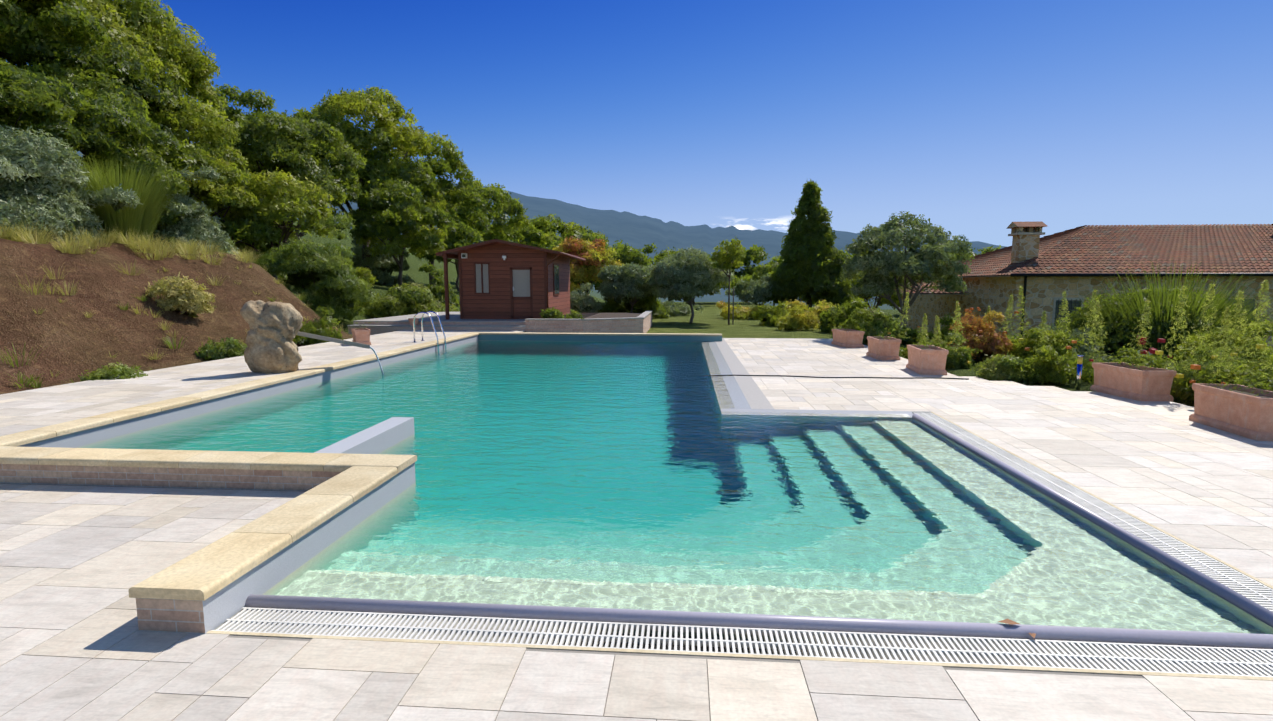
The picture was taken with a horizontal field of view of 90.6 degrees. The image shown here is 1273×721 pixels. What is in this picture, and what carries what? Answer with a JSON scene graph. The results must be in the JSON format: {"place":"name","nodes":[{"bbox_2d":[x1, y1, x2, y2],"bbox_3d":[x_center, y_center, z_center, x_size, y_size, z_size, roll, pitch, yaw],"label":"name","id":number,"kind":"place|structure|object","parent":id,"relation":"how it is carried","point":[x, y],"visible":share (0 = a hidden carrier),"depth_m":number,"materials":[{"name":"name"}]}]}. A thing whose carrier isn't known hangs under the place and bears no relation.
{"place":"outdoors","nodes":[
{"label":"outdoors","id":0,"kind":"place"},
{"bbox_2d":[0,292,347,387],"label":"weedy grass","id":1,"kind":"structure","parent":0,"point":[38,385],"depth_m":9.67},
{"bbox_2d":[0,150,1193,406],"bbox_3d":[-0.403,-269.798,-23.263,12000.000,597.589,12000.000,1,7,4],"label":"terrain","id":2,"kind":"structure","parent":0,"point":[70,338],"depth_m":13.38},
{"bbox_2d":[0,125,140,242],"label":"grey shrub","id":3,"kind":"object","parent":2,"relation":"on","point":[33,198],"visible":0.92,"depth_m":13.44,"materials":[{"name":"green plant"}]},
{"bbox_2d":[0,0,168,136],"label":"oak tree","id":4,"kind":"object","parent":2,"relation":"on","point":[66,21],"visible":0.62,"depth_m":19.45,"materials":[{"name":"green plant"}]},
{"bbox_2d":[0,58,180,183],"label":"oak tree","id":5,"kind":"object","parent":2,"relation":"on","point":[64,111],"visible":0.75,"depth_m":17.27,"materials":[{"name":"green plant"}]},
{"bbox_2d":[78,362,147,381],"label":"bank shrub","id":6,"kind":"object","parent":2,"relation":"on","point":[122,371],"visible":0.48,"depth_m":9.56,"materials":[{"name":"green plant"}]},
{"bbox_2d":[0,0,227,158],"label":"oak tree","id":7,"kind":"object","parent":2,"relation":"on","point":[189,67],"visible":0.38,"depth_m":23.00,"materials":[{"name":"green plant"}]},
{"bbox_2d":[47,155,184,243],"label":"ornamental grass","id":8,"kind":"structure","parent":2,"relation":"on","point":[141,216],"depth_m":15.21,"materials":[{"name":"plant"}]},
{"bbox_2d":[47,146,190,224],"bbox_3d":[-17.132,-4.886,20.565,4.270,4.223,3.976,6,9,41],"label":"oak tree","id":9,"kind":"object","parent":2,"relation":"on","point":[168,215],"visible":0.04,"depth_m":20.40,"materials":[{"name":"green plant"}]},
{"bbox_2d":[0,219,349,376],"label":"dry fringe grass","id":10,"kind":"structure","parent":2,"relation":"on","point":[34,238],"depth_m":13.94,"materials":[{"name":"plant"}]},
{"bbox_2d":[78,95,277,213],"bbox_3d":[-18.009,-6.574,24.604,6.597,7.498,6.388,1,7,4],"label":"oak tree","id":11,"kind":"object","parent":2,"relation":"on","point":[209,129],"visible":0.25,"depth_m":23.29,"materials":[{"name":"green plant"}]},
{"bbox_2d":[145,272,216,316],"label":"bank shrub","id":12,"kind":"object","parent":2,"relation":"on","point":[178,293],"visible":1,"depth_m":13.45,"materials":[{"name":"green plant"}]},
{"bbox_2d":[150,165,238,254],"bbox_3d":[-15.552,-4.476,21.833,3.571,4.550,3.057,1,7,4],"label":"grey shrub","id":13,"kind":"object","parent":2,"relation":"on","point":[190,208],"visible":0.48,"depth_m":21.47,"materials":[{"name":"green plant"}]},
{"bbox_2d":[195,337,246,360],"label":"bank shrub","id":14,"kind":"object","parent":2,"relation":"on","point":[229,348],"visible":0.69,"depth_m":12.83,"materials":[{"name":"green plant"}]},
{"bbox_2d":[163,160,280,244],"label":"oak tree","id":15,"kind":"object","parent":2,"relation":"on","point":[241,196],"visible":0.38,"depth_m":23.23,"materials":[{"name":"green plant"}]},
{"bbox_2d":[210,83,297,196],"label":"oak tree","id":16,"kind":"object","parent":2,"relation":"on","point":[247,99],"depth_m":32.14,"materials":[{"name":"green plant"}]},
{"bbox_2d":[234,223,295,279],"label":"tree","id":17,"kind":"object","parent":2,"relation":"on","point":[259,248],"visible":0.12,"depth_m":26.09,"materials":[{"name":"green plant"}]},
{"bbox_2d":[210,167,338,279],"bbox_3d":[-14.978,-5.111,25.694,5.226,5.326,4.889,1,7,4],"label":"oak tree","id":18,"kind":"object","parent":2,"relation":"on","point":[305,203],"visible":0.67,"depth_m":24.50,"materials":[{"name":"green plant"}]},
{"bbox_2d":[213,110,366,285],"bbox_3d":[-17.107,-7.710,30.720,6.631,8.626,6.766,1,7,4],"label":"oak tree","id":19,"kind":"object","parent":2,"relation":"on","point":[301,154],"visible":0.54,"depth_m":29.36,"materials":[{"name":"green plant"}]},
{"bbox_2d":[255,212,376,320],"bbox_3d":[-11.318,-3.159,22.246,3.706,4.160,4.031,6,9,39],"label":"rosemary shrub","id":20,"kind":"object","parent":2,"relation":"on","point":[317,278],"visible":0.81,"depth_m":21.55,"materials":[{"name":"green plant"}]},
{"bbox_2d":[293,306,342,345],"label":"bank shrub","id":21,"kind":"object","parent":2,"relation":"on","point":[310,327],"visible":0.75,"depth_m":15.96,"materials":[{"name":"green plant"}]},
{"bbox_2d":[259,86,440,284],"bbox_3d":[-17.436,-10.720,39.526,9.955,12.290,9.268,1,7,4],"label":"oak tree","id":22,"kind":"object","parent":2,"relation":"on","point":[386,135],"visible":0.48,"depth_m":37.29,"materials":[{"name":"green plant"}]},
{"bbox_2d":[340,266,379,307],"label":"shrub","id":23,"kind":"object","parent":2,"relation":"on","point":[363,273],"visible":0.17,"depth_m":25.92,"materials":[{"name":"green plant"}]},
{"bbox_2d":[342,208,415,285],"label":"tree","id":24,"kind":"object","parent":2,"relation":"on","point":[380,266],"visible":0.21,"depth_m":40.71,"materials":[{"name":"green plant"}]},
{"bbox_2d":[341,179,455,286],"bbox_3d":[-14.184,-7.122,36.790,5.972,6.692,6.314,7,10,45],"label":"oak tree","id":25,"kind":"object","parent":2,"relation":"on","point":[387,224],"visible":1,"depth_m":35.34,"materials":[{"name":"green plant"}]},
{"bbox_2d":[363,280,458,317],"bbox_3d":[-10.082,-2.395,27.300,4.045,2.159,4.117,1,7,4],"label":"juniper shrub","id":26,"kind":"object","parent":2,"relation":"on","point":[398,300],"visible":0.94,"depth_m":26.40,"materials":[{"name":"green plant"}]},
{"bbox_2d":[372,130,494,285],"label":"oak tree","id":27,"kind":"object","parent":2,"relation":"on","point":[466,193],"visible":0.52,"depth_m":45.25,"materials":[{"name":"green plant"}]},
{"bbox_2d":[418,262,459,307],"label":"shrub","id":28,"kind":"object","parent":2,"relation":"on","point":[435,289],"visible":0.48,"depth_m":32.46,"materials":[{"name":"green plant"}]},
{"bbox_2d":[415,220,483,290],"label":"oak tree","id":29,"kind":"object","parent":2,"relation":"on","point":[459,232],"visible":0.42,"depth_m":41.09,"materials":[{"name":"green plant"}]},
{"bbox_2d":[440,183,532,244],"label":"oak tree","id":30,"kind":"object","parent":2,"relation":"on","point":[504,203],"visible":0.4,"depth_m":53.71,"materials":[{"name":"green plant"}]},
{"bbox_2d":[347,311,652,334],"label":"wall","id":31,"kind":"structure","parent":2,"relation":"on","point":[616,323],"depth_m":20.00,"materials":[{"name":"concrete"}]},
{"bbox_2d":[539,307,563,318],"bbox_3d":[-2.731,-1.476,20.190,0.914,0.544,0.831,1,7,4],"label":"shrub bed","id":32,"kind":"object","parent":31,"relation":"on","point":[550,313],"visible":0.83,"depth_m":20.03,"materials":[{"name":"green plant"}]},
{"bbox_2d":[565,309,584,318],"bbox_3d":[-2.041,-1.429,20.618,0.717,0.532,0.696,1,7,4],"label":"shrub bed","id":33,"kind":"object","parent":31,"relation":"on","point":[573,315],"visible":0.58,"depth_m":20.58,"materials":[{"name":"green plant"}]},
{"bbox_2d":[436,239,585,319],"bbox_3d":[-4.329,-2.960,23.265,4.170,2.640,5.251,1,7,4],"label":"shed","id":34,"kind":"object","parent":2,"relation":"on","point":[500,279],"visible":0.98,"depth_m":21.24,"materials":[{"name":"wood"}]},
{"bbox_2d":[491,217,553,248],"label":"oak tree","id":35,"kind":"object","parent":2,"relation":"on","point":[532,234],"visible":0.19,"depth_m":66.61,"materials":[{"name":"green plant"}]},
{"bbox_2d":[521,214,608,248],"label":"tree","id":36,"kind":"object","parent":2,"relation":"on","point":[544,224],"visible":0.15,"depth_m":91.11,"materials":[{"name":"green plant"}]},
{"bbox_2d":[548,230,608,251],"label":"tree","id":37,"kind":"object","parent":2,"relation":"on","point":[580,235],"visible":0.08,"depth_m":75.21,"materials":[{"name":"green plant"}]},
{"bbox_2d":[570,283,602,312],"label":"oleander shrub","id":38,"kind":"object","parent":2,"relation":"on","point":[580,300],"visible":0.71,"depth_m":29.96,"materials":[{"name":"green plant"}]},
{"bbox_2d":[552,236,624,293],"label":"tree","id":39,"kind":"object","parent":2,"relation":"on","point":[589,268],"visible":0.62,"depth_m":31.61,"materials":[{"name":"green plant"}]},
{"bbox_2d":[586,297,630,312],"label":"lawn shrub","id":40,"kind":"object","parent":2,"relation":"on","point":[613,307],"visible":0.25,"depth_m":31.27,"materials":[{"name":"green plant"}]},
{"bbox_2d":[587,242,653,289],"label":"tree","id":41,"kind":"object","parent":2,"relation":"on","point":[625,254],"visible":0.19,"depth_m":51.73,"materials":[{"name":"green plant"}]},
{"bbox_2d":[596,262,660,312],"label":"olive tree","id":42,"kind":"object","parent":2,"relation":"on","point":[628,283],"visible":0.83,"depth_m":29.73,"materials":[{"name":"green plant"}]},
{"bbox_2d":[16,335,1272,643],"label":"pool basin","id":43,"kind":"object","parent":2,"relation":"on","point":[224,603],"visible":0.12,"depth_m":5.96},
{"bbox_2d":[0,332,721,446],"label":"pool coping","id":44,"kind":"object","parent":43,"relation":"on","point":[38,434],"visible":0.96,"depth_m":8.23,"materials":[{"name":"stone"}]},
{"bbox_2d":[207,412,1272,680],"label":"drain grate","id":45,"kind":"object","parent":43,"relation":"on","point":[1023,654],"visible":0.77,"depth_m":2.90,"materials":[{"name":"plastic"}]},
{"bbox_2d":[245,414,1272,648],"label":"pool lip","id":46,"kind":"object","parent":43,"relation":"on","point":[1097,634],"visible":0.79,"depth_m":3.05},
{"bbox_2d":[998,619,1035,637],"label":"dry leaves","id":47,"kind":"object","parent":46,"relation":"on","point":[1011,622],"visible":1,"depth_m":2.95,"materials":[{"name":"brown plant"}]},
{"bbox_2d":[625,294,668,318],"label":"lawn shrub","id":48,"kind":"object","parent":2,"relation":"on","point":[648,303],"visible":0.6,"depth_m":31.24,"materials":[{"name":"green plant"}]},
{"bbox_2d":[612,239,711,262],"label":"tree","id":49,"kind":"object","parent":2,"relation":"on","point":[648,249],"visible":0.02,"depth_m":66.93,"materials":[{"name":"green plant"}]},
{"bbox_2d":[652,300,703,316],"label":"lawn shrub","id":50,"kind":"object","parent":2,"relation":"on","point":[672,308],"visible":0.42,"depth_m":34.58,"materials":[{"name":"green plant"}]},
{"bbox_2d":[645,245,734,322],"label":"olive tree","id":51,"kind":"object","parent":2,"relation":"on","point":[686,276],"visible":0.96,"depth_m":26.34,"materials":[{"name":"green plant"}]},
{"bbox_2d":[650,254,741,305],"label":"tree","id":52,"kind":"object","parent":2,"relation":"on","point":[721,284],"depth_m":56.73,"materials":[{"name":"green plant"}]},
{"bbox_2d":[710,237,745,324],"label":"young tree","id":53,"kind":"object","parent":2,"relation":"on","point":[726,254],"visible":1,"depth_m":26.02,"materials":[{"name":"green plant"}]},
{"bbox_2d":[716,300,765,319],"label":"lawn shrub","id":54,"kind":"object","parent":2,"relation":"on","point":[742,312],"visible":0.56,"depth_m":30.99,"materials":[{"name":"yellow plant"}]},
{"bbox_2d":[711,244,780,302],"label":"tree","id":55,"kind":"object","parent":2,"relation":"on","point":[756,254],"visible":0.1,"depth_m":67.87,"materials":[{"name":"green plant"}]},
{"bbox_2d":[724,274,780,305],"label":"olive tree","id":56,"kind":"object","parent":2,"relation":"on","point":[755,292],"visible":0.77,"depth_m":34.21,"materials":[{"name":"green plant"}]},
{"bbox_2d":[733,263,779,305],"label":"tree","id":57,"kind":"object","parent":2,"relation":"on","point":[755,277],"visible":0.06,"depth_m":47.33,"materials":[{"name":"green plant"}]},
{"bbox_2d":[752,300,789,326],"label":"lawn shrub","id":58,"kind":"object","parent":2,"relation":"on","point":[770,315],"visible":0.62,"depth_m":25.87,"materials":[{"name":"green plant"}]},
{"bbox_2d":[743,256,801,300],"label":"tree","id":59,"kind":"object","parent":2,"relation":"on","point":[759,268],"visible":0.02,"depth_m":58.41,"materials":[{"name":"green plant"}]},
{"bbox_2d":[779,299,809,315],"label":"lawn shrub","id":60,"kind":"object","parent":2,"relation":"on","point":[798,303],"visible":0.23,"depth_m":29.81,"materials":[{"name":"yellow plant"}]},
{"bbox_2d":[775,305,821,330],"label":"yellow shrub","id":61,"kind":"object","parent":2,"relation":"on","point":[799,321],"visible":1,"depth_m":23.16,"materials":[{"name":"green plant"}]},
{"bbox_2d":[766,179,857,311],"bbox_3d":[9.383,-5.934,34.059,5.045,7.692,4.879,1,7,4],"label":"conifer tree","id":62,"kind":"object","parent":2,"relation":"on","point":[810,265],"visible":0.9,"depth_m":33.12,"materials":[{"name":"green plant"}]},
{"bbox_2d":[808,299,841,326],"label":"lawn shrub","id":63,"kind":"object","parent":2,"relation":"on","point":[817,309],"visible":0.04,"depth_m":25.09,"materials":[{"name":"yellow plant"}]},
{"bbox_2d":[816,298,879,332],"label":"lawn shrub","id":64,"kind":"object","parent":2,"relation":"on","point":[835,316],"visible":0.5,"depth_m":21.94,"materials":[{"name":"green plant"}]},
{"bbox_2d":[830,315,869,335],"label":"shrub","id":65,"kind":"object","parent":2,"relation":"on","point":[854,324],"visible":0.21,"depth_m":20.08,"materials":[{"name":"green plant"}]},
{"bbox_2d":[850,304,900,332],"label":"lawn shrub","id":66,"kind":"object","parent":2,"relation":"on","point":[860,315],"visible":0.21,"depth_m":20.68,"materials":[{"name":"green plant"}]},
{"bbox_2d":[849,267,901,315],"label":"tree","id":67,"kind":"object","parent":2,"relation":"on","point":[880,300],"visible":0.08,"depth_m":41.04,"materials":[{"name":"green plant"}]},
{"bbox_2d":[857,320,895,343],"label":"shrub","id":68,"kind":"object","parent":2,"relation":"on","point":[872,331],"visible":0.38,"depth_m":17.82,"materials":[{"name":"green plant"}]},
{"bbox_2d":[840,211,974,327],"bbox_3d":[8.206,-2.414,19.090,3.856,4.189,4.048,1,7,4],"label":"airy tree","id":69,"kind":"object","parent":2,"relation":"on","point":[922,264],"visible":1,"depth_m":18.44,"materials":[{"name":"green plant"}]},
{"bbox_2d":[892,326,924,343],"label":"low shrub","id":70,"kind":"object","parent":2,"relation":"on","point":[911,333],"visible":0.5,"depth_m":17.95,"materials":[{"name":"green plant"}]},
{"bbox_2d":[899,338,933,358],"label":"low shrub","id":71,"kind":"object","parent":2,"relation":"on","point":[904,351],"visible":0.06,"depth_m":14.43,"materials":[{"name":"green plant"}]},
{"bbox_2d":[929,330,982,368],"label":"shrub","id":72,"kind":"object","parent":2,"relation":"on","point":[958,360],"visible":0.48,"depth_m":12.73,"materials":[{"name":"green plant"}]},
{"bbox_2d":[923,313,1020,345],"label":"low shrub","id":73,"kind":"object","parent":2,"relation":"on","point":[949,322],"visible":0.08,"depth_m":17.56,"materials":[{"name":"green plant"}]},
{"bbox_2d":[940,245,1003,264],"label":"tree","id":74,"kind":"object","parent":2,"relation":"on","point":[984,250],"depth_m":47.53,"materials":[{"name":"green plant"}]},
{"bbox_2d":[947,309,1013,361],"bbox_3d":[7.515,-0.515,13.886,1.612,1.298,1.546,1,7,4],"label":"photinia shrub","id":75,"kind":"object","parent":2,"relation":"on","point":[988,341],"visible":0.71,"depth_m":13.58,"materials":[{"name":"red plant"}]},
{"bbox_2d":[969,353,1032,383],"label":"low shrub","id":76,"kind":"object","parent":2,"relation":"on","point":[997,368],"visible":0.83,"depth_m":10.87,"materials":[{"name":"green plant"}]},
{"bbox_2d":[1003,327,1083,365],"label":"low shrub","id":77,"kind":"object","parent":2,"relation":"on","point":[1030,341],"visible":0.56,"depth_m":12.87,"materials":[{"name":"green plant"}]},
{"bbox_2d":[1007,345,1091,384],"bbox_3d":[7.065,0.090,10.877,1.280,0.798,1.198,-6,9,-39],"label":"shrub","id":78,"kind":"object","parent":2,"relation":"on","point":[1048,365],"visible":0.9,"depth_m":10.54,"materials":[{"name":"green plant"}]},
{"bbox_2d":[1033,323,1115,366],"bbox_3d":[9.365,-0.223,13.290,1.722,1.148,2.029,1,7,4],"label":"low shrub","id":79,"kind":"object","parent":2,"relation":"on","point":[1082,350],"visible":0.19,"depth_m":13.22,"materials":[{"name":"green plant"}]},
{"bbox_2d":[888,303,1265,383],"bbox_3d":[7.017,-0.564,12.528,2.767,1.106,9.922,-1,7,-9],"label":"flower bed","id":80,"kind":"object","parent":2,"relation":"on","point":[1198,367],"visible":0.52,"depth_m":8.86,"materials":[{"name":"plant"}]},
{"bbox_2d":[895,280,1272,383],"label":"flower plumes","id":81,"kind":"object","parent":80,"relation":"attached to","point":[1183,289],"visible":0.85,"depth_m":8.94,"materials":[{"name":"green plant"}]},
{"bbox_2d":[1139,337,1165,353],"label":"flowers","id":82,"kind":"object","parent":80,"relation":"on","point":[1152,350],"visible":0.71,"depth_m":9.89,"materials":[{"name":"red"}]},
{"bbox_2d":[1075,355,1083,389],"bbox_3d":[7.070,0.190,10.061,0.080,0.550,0.084,1,7,4],"label":"figurine","id":83,"kind":"object","parent":2,"relation":"on","point":[1079,372],"visible":1,"depth_m":10.04,"materials":[{"name":"ceramic"}]},
{"bbox_2d":[895,221,1272,351],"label":"farmhouse","id":84,"kind":"object","parent":2,"relation":"on","point":[1044,272],"visible":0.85,"depth_m":24.45,"materials":[{"name":"stone"}]},
{"bbox_2d":[1066,352,1113,380],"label":"low shrub","id":85,"kind":"object","parent":2,"relation":"on","point":[1072,358],"visible":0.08,"depth_m":11.22,"materials":[{"name":"green plant"}]},
{"bbox_2d":[1081,346,1173,384],"bbox_3d":[8.195,0.161,10.415,1.382,0.817,1.295,1,7,4],"label":"potted plant","id":86,"kind":"object","parent":2,"relation":"on","point":[1088,375],"visible":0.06,"depth_m":10.37,"materials":[{"name":"green plant"}]},
{"bbox_2d":[1048,259,1272,365],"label":"ornamental grass","id":87,"kind":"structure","parent":2,"relation":"on","point":[1113,342],"depth_m":12.98,"materials":[{"name":"plant"}]},
{"bbox_2d":[1161,340,1245,399],"bbox_3d":[8.275,0.237,9.063,1.340,1.055,1.322,-4,8,-31],"label":"potted plant","id":88,"kind":"object","parent":2,"relation":"on","point":[1179,369],"visible":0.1,"depth_m":9.10,"materials":[{"name":"green plant"}]},
{"bbox_2d":[1170,355,1272,402],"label":"potted plant","id":89,"kind":"object","parent":2,"relation":"on","point":[1189,390],"visible":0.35,"depth_m":8.37,"materials":[{"name":"green plant"}]},
{"bbox_2d":[1173,318,1272,367],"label":"low shrub","id":90,"kind":"object","parent":2,"relation":"on","point":[1238,343],"visible":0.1,"depth_m":10.58,"materials":[{"name":"green plant"}]},
{"bbox_2d":[0,330,1272,720],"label":"pool deck","id":91,"kind":"structure","parent":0,"point":[76,564],"depth_m":2.91,"materials":[{"name":"stone"}]},
{"bbox_2d":[0,446,416,633],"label":"low wall","id":92,"kind":"structure","parent":91,"relation":"on","point":[171,598],"depth_m":4.93,"materials":[{"name":"stone"}]},
{"bbox_2d":[240,300,383,374],"bbox_3d":[-5.440,-0.344,10.696,2.138,1.387,0.633,-7,10,-44],"label":"fountain rock","id":93,"kind":"object","parent":91,"relation":"on","point":[272,333],"visible":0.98,"depth_m":10.04,"materials":[{"name":"stone"}]},
{"bbox_2d":[351,328,370,344],"bbox_3d":[-6.610,-0.573,15.116,0.346,0.360,0.636,-4,8,-30],"label":"planter","id":94,"kind":"object","parent":91,"relation":"on","point":[361,335],"visible":0.92,"depth_m":14.88,"materials":[{"name":"ceramic"}]},
{"bbox_2d":[413,311,445,350],"bbox_3d":[-5.151,-0.300,15.783,0.708,1.862,0.580,1,7,4],"label":"pool ladder","id":95,"kind":"object","parent":91,"relation":"on","point":[427,312],"visible":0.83,"depth_m":15.51,"materials":[{"name":"silver metal"}]},
{"bbox_2d":[708,338,929,416],"bbox_3d":[2.858,0.146,13.563,2.690,0.303,11.500,1,7,4],"label":"pool overflow edge","id":96,"kind":"object","parent":91,"relation":"on","point":[746,394],"visible":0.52,"depth_m":9.69,"materials":[{"name":"stone"}]},
{"bbox_2d":[707,375,968,379],"bbox_3d":[3.402,0.303,11.036,4.607,0.051,0.168,1,7,6],"label":"joint","id":97,"kind":"object","parent":91,"relation":"on","point":[845,377],"visible":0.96,"depth_m":10.96,"materials":[{"name":"black"}]},
{"bbox_2d":[831,329,864,347],"bbox_3d":[5.623,-0.602,16.795,0.472,0.419,1.048,0,7,-4],"label":"planter","id":98,"kind":"object","parent":91,"relation":"on","point":[849,338],"visible":1,"depth_m":16.32,"materials":[{"name":"ceramic"}]},
{"bbox_2d":[866,336,901,359],"bbox_3d":[5.489,-0.281,14.016,0.479,0.443,0.930,1,7,4],"label":"planter","id":99,"kind":"object","parent":91,"relation":"on","point":[882,349],"visible":0.98,"depth_m":13.60,"materials":[{"name":"ceramic"}]},
{"bbox_2d":[353,321,1272,395],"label":"planter plants","id":100,"kind":"object","parent":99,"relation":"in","point":[1150,366],"visible":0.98,"depth_m":8.91,"materials":[{"name":"green plant"}]},
{"bbox_2d":[906,345,948,374],"bbox_3d":[5.441,-0.023,11.828,0.472,0.451,1.001,1,7,10],"label":"planter","id":101,"kind":"object","parent":91,"relation":"on","point":[929,360],"visible":0.98,"depth_m":11.39,"materials":[{"name":"ceramic"}]},
{"bbox_2d":[1090,363,1176,400],"bbox_3d":[7.247,0.300,9.233,0.472,0.428,0.963,0,7,-1],"label":"planter","id":102,"kind":"object","parent":91,"relation":"on","point":[1127,381],"visible":0.96,"depth_m":8.96,"materials":[{"name":"ceramic"}]},
{"bbox_2d":[1189,383,1272,440],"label":"planter","id":103,"kind":"object","parent":91,"relation":"on","point":[1240,413],"visible":0.94,"depth_m":6.94,"materials":[{"name":"ceramic"}]},
{"bbox_2d":[6,0,1272,246],"label":"sky","id":104,"kind":"structure","parent":0,"point":[977,118],"materials":[{"name":"blue"}]},
{"bbox_2d":[76,340,1272,633],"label":"pool water","id":105,"kind":"structure","parent":0,"point":[616,474],"depth_m":4.63,"materials":[{"name":"liquid"}]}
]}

